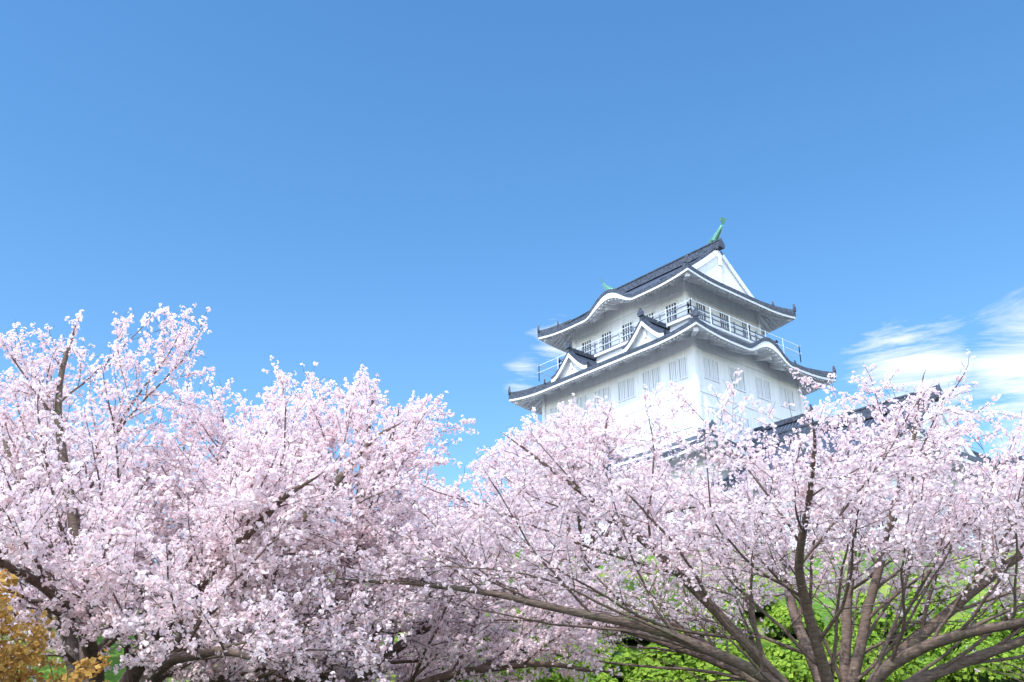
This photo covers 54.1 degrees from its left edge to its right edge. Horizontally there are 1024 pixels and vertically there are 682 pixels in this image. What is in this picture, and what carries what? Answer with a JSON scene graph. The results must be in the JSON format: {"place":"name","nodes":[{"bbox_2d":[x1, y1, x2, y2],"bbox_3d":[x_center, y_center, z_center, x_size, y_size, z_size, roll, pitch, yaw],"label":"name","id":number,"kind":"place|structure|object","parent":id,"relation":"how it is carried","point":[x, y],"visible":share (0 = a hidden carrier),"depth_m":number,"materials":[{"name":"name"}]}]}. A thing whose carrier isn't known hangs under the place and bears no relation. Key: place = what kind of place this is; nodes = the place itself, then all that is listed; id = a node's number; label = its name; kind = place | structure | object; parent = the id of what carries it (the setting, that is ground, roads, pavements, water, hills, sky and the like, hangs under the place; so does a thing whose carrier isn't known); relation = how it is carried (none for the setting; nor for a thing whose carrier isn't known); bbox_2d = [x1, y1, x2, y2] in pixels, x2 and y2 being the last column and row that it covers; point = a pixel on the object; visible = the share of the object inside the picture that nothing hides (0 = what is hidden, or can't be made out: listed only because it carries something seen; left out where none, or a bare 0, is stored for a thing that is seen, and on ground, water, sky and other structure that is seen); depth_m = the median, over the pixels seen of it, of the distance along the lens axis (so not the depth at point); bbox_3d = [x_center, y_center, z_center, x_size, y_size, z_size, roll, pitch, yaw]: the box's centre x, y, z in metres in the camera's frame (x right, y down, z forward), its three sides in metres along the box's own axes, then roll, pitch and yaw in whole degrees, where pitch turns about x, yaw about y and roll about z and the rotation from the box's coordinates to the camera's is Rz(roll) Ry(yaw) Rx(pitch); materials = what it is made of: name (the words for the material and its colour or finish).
{"place":"outdoors","nodes":[
{"label":"outdoors","id":0,"kind":"place"},
{"bbox_2d":[0,545,1022,681],"bbox_3d":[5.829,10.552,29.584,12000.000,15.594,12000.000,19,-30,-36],"label":"ground","id":1,"kind":"structure","parent":0,"point":[111,676],"depth_m":34.91,"materials":[{"name":"green plant"}]},
{"bbox_2d":[0,568,111,681],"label":"young tree","id":2,"kind":"object","parent":1,"relation":"on","point":[17,649],"depth_m":14.17,"materials":[{"name":"orange plant"}]},
{"bbox_2d":[0,396,156,583],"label":"cherry tree","id":3,"kind":"object","parent":1,"relation":"on","point":[71,450],"depth_m":29.61,"materials":[{"name":"pink plant"}]},
{"bbox_2d":[0,303,479,681],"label":"cherry tree","id":4,"kind":"object","parent":1,"relation":"on","point":[257,496],"depth_m":17.09,"materials":[{"name":"pink plant"}]},
{"bbox_2d":[30,364,622,681],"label":"cherry tree","id":5,"kind":"object","parent":1,"relation":"on","point":[503,645],"depth_m":21.42,"materials":[{"name":"pink plant"}]},
{"bbox_2d":[396,656,459,680],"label":"azalea shrub","id":6,"kind":"object","parent":1,"relation":"on","point":[429,665],"depth_m":28.73,"materials":[{"name":"green plant"}]},
{"bbox_2d":[460,653,512,681],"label":"azalea shrub","id":7,"kind":"object","parent":1,"relation":"on","point":[505,673],"depth_m":28.85,"materials":[{"name":"green plant"}]},
{"bbox_2d":[375,475,602,662],"bbox_3d":[-1.424,7.493,30.683,8.904,6.754,8.423,19,-30,-36],"label":"cherry tree","id":8,"kind":"object","parent":1,"relation":"on","point":[454,517],"depth_m":30.15,"materials":[{"name":"pink plant"}]},
{"bbox_2d":[474,610,556,656],"bbox_3d":[0.269,9.261,30.866,2.704,1.872,2.702,19,-30,-36],"label":"azalea shrub","id":9,"kind":"object","parent":1,"relation":"on","point":[487,639],"depth_m":30.15,"materials":[{"name":"plant"}]},
{"bbox_2d":[510,653,577,681],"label":"azalea shrub","id":10,"kind":"object","parent":1,"relation":"on","point":[554,676],"depth_m":28.25,"materials":[{"name":"plant"}]},
{"bbox_2d":[555,671,618,681],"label":"azalea shrub","id":11,"kind":"object","parent":1,"relation":"on","point":[604,677],"depth_m":26.85,"materials":[{"name":"green plant"}]},
{"bbox_2d":[464,393,729,633],"bbox_3d":[2.996,5.947,34.123,9.152,8.402,8.408,19,-30,-36],"label":"cherry tree","id":12,"kind":"object","parent":1,"relation":"on","point":[590,422],"depth_m":33.22,"materials":[{"name":"pink plant"}]},
{"bbox_2d":[579,643,638,678],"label":"azalea shrub","id":13,"kind":"object","parent":1,"relation":"on","point":[627,653],"depth_m":28.90,"materials":[{"name":"green plant"}]},
{"bbox_2d":[603,610,657,645],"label":"azalea shrub","id":14,"kind":"object","parent":1,"relation":"on","point":[632,637],"depth_m":31.05,"materials":[{"name":"green plant"}]},
{"bbox_2d":[624,664,676,681],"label":"azalea shrub","id":15,"kind":"object","parent":1,"relation":"on","point":[639,673],"depth_m":27.44,"materials":[{"name":"green plant"}]},
{"bbox_2d":[638,638,688,671],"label":"azalea shrub","id":16,"kind":"object","parent":1,"relation":"on","point":[645,659],"depth_m":28.52,"materials":[{"name":"green plant"}]},
{"bbox_2d":[327,349,1023,681],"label":"cherry tree","id":17,"kind":"object","parent":1,"relation":"on","point":[965,487],"depth_m":18.34,"materials":[{"name":"pink plant"}]},
{"bbox_2d":[672,650,748,681],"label":"azalea shrub","id":18,"kind":"object","parent":1,"relation":"on","point":[690,662],"depth_m":26.83,"materials":[{"name":"green plant"}]},
{"bbox_2d":[677,599,753,641],"bbox_3d":[6.454,8.954,31.422,2.436,1.635,2.515,19,-30,-36],"label":"azalea shrub","id":19,"kind":"object","parent":1,"relation":"on","point":[693,628],"depth_m":30.60,"materials":[{"name":"green plant"}]},
{"bbox_2d":[704,633,755,663],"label":"azalea shrub","id":20,"kind":"object","parent":1,"relation":"on","point":[731,646],"depth_m":29.22,"materials":[{"name":"green plant"}]},
{"bbox_2d":[457,217,1023,546],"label":"castle keep","id":21,"kind":"structure","parent":1,"relation":"on","point":[697,322],"depth_m":72.86,"materials":[{"name":"paint"}]},
{"bbox_2d":[715,577,781,612],"bbox_3d":[8.038,8.883,34.061,2.273,1.635,2.240,19,-30,-36],"label":"azalea shrub","id":22,"kind":"object","parent":1,"relation":"on","point":[778,604],"depth_m":33.39,"materials":[{"name":"plant"}]},
{"bbox_2d":[763,637,808,666],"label":"azalea shrub","id":23,"kind":"object","parent":1,"relation":"on","point":[777,651],"depth_m":28.57,"materials":[{"name":"green plant"}]},
{"bbox_2d":[769,656,812,681],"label":"azalea shrub","id":24,"kind":"object","parent":1,"relation":"on","point":[786,666],"depth_m":27.12,"materials":[{"name":"green plant"}]},
{"bbox_2d":[762,601,824,639],"bbox_3d":[9.056,9.027,31.949,2.002,1.378,1.952,19,-30,-36],"label":"azalea shrub","id":25,"kind":"object","parent":1,"relation":"on","point":[776,614],"depth_m":31.53,"materials":[{"name":"green plant"}]},
{"bbox_2d":[806,641,902,681],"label":"azalea shrub","id":26,"kind":"object","parent":1,"relation":"on","point":[894,676],"depth_m":26.60,"materials":[{"name":"green plant"}]},
{"bbox_2d":[822,625,890,656],"bbox_3d":[10.162,9.128,29.588,2.155,1.469,2.161,19,-30,-36],"label":"azalea shrub","id":27,"kind":"object","parent":1,"relation":"on","point":[873,640],"depth_m":29.28,"materials":[{"name":"green plant"}]},
{"bbox_2d":[828,592,920,638],"bbox_3d":[11.257,8.853,31.272,2.802,2.002,2.795,19,-30,-36],"label":"azalea shrub","id":28,"kind":"object","parent":1,"relation":"on","point":[873,618],"depth_m":30.31,"materials":[{"name":"green plant"}]},
{"bbox_2d":[889,571,952,606],"bbox_3d":[14.040,8.596,34.463,2.059,1.317,2.026,19,-30,-36],"label":"azalea shrub","id":29,"kind":"object","parent":1,"relation":"on","point":[937,583],"depth_m":33.82,"materials":[{"name":"green plant"}]},
{"bbox_2d":[899,591,945,625],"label":"azalea shrub","id":30,"kind":"object","parent":1,"relation":"on","point":[919,609],"depth_m":31.78,"materials":[{"name":"green plant"}]},
{"bbox_2d":[890,631,954,663],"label":"azalea shrub","id":31,"kind":"object","parent":1,"relation":"on","point":[936,653],"depth_m":28.50,"materials":[{"name":"green plant"}]},
{"bbox_2d":[897,654,951,681],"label":"azalea shrub","id":32,"kind":"object","parent":1,"relation":"on","point":[909,667],"depth_m":27.29,"materials":[{"name":"green plant"}]},
{"bbox_2d":[884,492,1005,585],"bbox_3d":[15.444,7.728,35.665,3.670,4.892,0.397,-12,-26,25],"label":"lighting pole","id":33,"kind":"object","parent":1,"relation":"on","point":[940,494],"visible":0.03,"depth_m":36.28,"materials":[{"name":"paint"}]},
{"bbox_2d":[943,613,1013,652],"bbox_3d":[13.908,8.940,29.895,2.079,1.559,2.054,19,-30,-36],"label":"azalea shrub","id":34,"kind":"object","parent":1,"relation":"on","point":[998,637],"depth_m":29.45,"materials":[{"name":"green plant"}]},
{"bbox_2d":[945,638,1023,681],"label":"azalea shrub","id":35,"kind":"object","parent":1,"relation":"on","point":[964,673],"depth_m":26.77,"materials":[{"name":"green plant"}]},
{"bbox_2d":[949,593,1023,681],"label":"bush","id":36,"kind":"object","parent":1,"relation":"on","point":[1005,662],"depth_m":24.21,"materials":[{"name":"green plant"}]},
{"bbox_2d":[970,588,1023,630],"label":"azalea shrub","id":37,"kind":"object","parent":1,"relation":"on","point":[1020,615],"depth_m":31.06,"materials":[{"name":"green plant"}]},
{"bbox_2d":[1014,629,1023,649],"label":"azalea shrub","id":38,"kind":"object","parent":1,"relation":"on","point":[1022,632],"visible":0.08,"depth_m":29.62,"materials":[{"name":"green plant"}]},
{"bbox_2d":[1015,645,1023,652],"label":"azalea shrub","id":39,"kind":"object","parent":1,"relation":"on","point":[1021,649],"visible":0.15,"depth_m":27.97,"materials":[{"name":"green plant"}]},
{"bbox_2d":[0,0,1023,594],"label":"sky","id":40,"kind":"structure","parent":0,"point":[405,191],"materials":[{"name":"blue"}]}
]}

